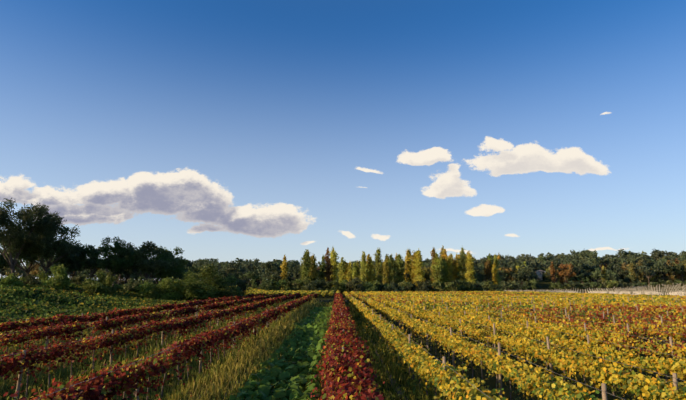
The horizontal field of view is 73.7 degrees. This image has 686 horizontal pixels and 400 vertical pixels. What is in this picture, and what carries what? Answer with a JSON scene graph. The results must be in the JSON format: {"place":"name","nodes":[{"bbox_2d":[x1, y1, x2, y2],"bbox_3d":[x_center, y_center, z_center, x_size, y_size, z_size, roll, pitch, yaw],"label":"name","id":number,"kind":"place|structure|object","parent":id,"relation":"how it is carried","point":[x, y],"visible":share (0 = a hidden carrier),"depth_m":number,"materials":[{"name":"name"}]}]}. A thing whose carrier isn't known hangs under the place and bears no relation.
{"place":"outdoors","nodes":[
{"label":"outdoors","id":0,"kind":"place"},
{"bbox_2d":[0,0,685,279],"label":"sky","id":1,"kind":"structure","parent":0,"point":[224,130],"materials":[{"name":"blue"}]},
{"bbox_2d":[7,273,685,399],"bbox_3d":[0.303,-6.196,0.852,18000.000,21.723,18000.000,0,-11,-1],"label":"ground","id":2,"kind":"structure","parent":0,"point":[490,381],"depth_m":30.05,"materials":[{"name":"brown soil"}]},
{"bbox_2d":[0,283,244,331],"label":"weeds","id":3,"kind":"object","parent":2,"relation":"on","point":[22,302],"visible":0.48,"depth_m":72.54,"materials":[{"name":"green plant"}]},
{"bbox_2d":[0,198,251,300],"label":"trees","id":4,"kind":"object","parent":2,"relation":"on","point":[40,239],"depth_m":113.93,"materials":[{"name":"green plant"}]},
{"bbox_2d":[0,305,285,399],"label":"vines","id":5,"kind":"object","parent":2,"relation":"on","point":[127,377],"visible":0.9,"depth_m":20.70,"materials":[{"name":"red plant"}]},
{"bbox_2d":[0,293,318,338],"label":"vines","id":6,"kind":"object","parent":2,"relation":"on","point":[222,304],"visible":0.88,"depth_m":52.95,"materials":[{"name":"red plant"}]},
{"bbox_2d":[0,298,451,399],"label":"grass","id":7,"kind":"structure","parent":2,"relation":"on","point":[247,357],"depth_m":24.95,"materials":[{"name":"plant"}]},
{"bbox_2d":[229,306,331,399],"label":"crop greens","id":8,"kind":"object","parent":2,"relation":"on","point":[309,334],"visible":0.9,"depth_m":23.55,"materials":[{"name":"green plant"}]},
{"bbox_2d":[199,300,406,399],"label":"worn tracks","id":9,"kind":"object","parent":2,"relation":"on","point":[324,398],"visible":0.1,"depth_m":21.65},
{"bbox_2d":[330,293,351,324],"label":"vines","id":10,"kind":"object","parent":2,"relation":"on","point":[339,302],"visible":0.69,"depth_m":55.10,"materials":[{"name":"red plant"}]},
{"bbox_2d":[0,305,685,399],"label":"posts","id":11,"kind":"object","parent":2,"relation":"in","point":[26,393],"visible":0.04,"depth_m":24.79,"materials":[{"name":"brown wood"}]},
{"bbox_2d":[0,249,685,290],"bbox_3d":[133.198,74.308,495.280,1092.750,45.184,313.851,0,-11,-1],"label":"forest","id":12,"kind":"object","parent":2,"relation":"on","point":[574,261],"depth_m":368.34,"materials":[{"name":"green plant"}]},
{"bbox_2d":[2,307,684,399],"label":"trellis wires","id":13,"kind":"object","parent":2,"relation":"on","point":[467,337],"visible":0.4,"depth_m":21.45,"materials":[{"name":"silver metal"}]},
{"bbox_2d":[306,306,385,399],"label":"vines","id":14,"kind":"object","parent":2,"relation":"on","point":[350,361],"visible":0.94,"depth_m":15.23,"materials":[{"name":"red plant"}]},
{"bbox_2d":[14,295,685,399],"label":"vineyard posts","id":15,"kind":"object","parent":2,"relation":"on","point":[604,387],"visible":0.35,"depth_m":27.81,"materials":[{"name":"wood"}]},
{"bbox_2d":[172,245,685,293],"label":"tree line","id":16,"kind":"object","parent":2,"relation":"on","point":[442,264],"depth_m":267.15,"materials":[{"name":"green plant"}]},
{"bbox_2d":[175,283,685,342],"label":"vines","id":17,"kind":"object","parent":2,"relation":"on","point":[589,304],"visible":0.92,"depth_m":66.46,"materials":[{"name":"yellow plant"}]},
{"bbox_2d":[360,307,685,399],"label":"vines","id":18,"kind":"object","parent":2,"relation":"on","point":[646,387],"visible":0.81,"depth_m":20.05,"materials":[{"name":"yellow plant"}]},
{"bbox_2d":[535,271,544,280],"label":"farm building walls","id":19,"kind":"structure","parent":2,"relation":"on","point":[539,277],"depth_m":423.67,"materials":[{"name":"grey"}]},
{"bbox_2d":[505,283,685,295],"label":"grow tubes","id":20,"kind":"object","parent":2,"relation":"on","point":[645,292],"visible":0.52,"depth_m":288.20,"materials":[{"name":"beige plastic"}]}
]}

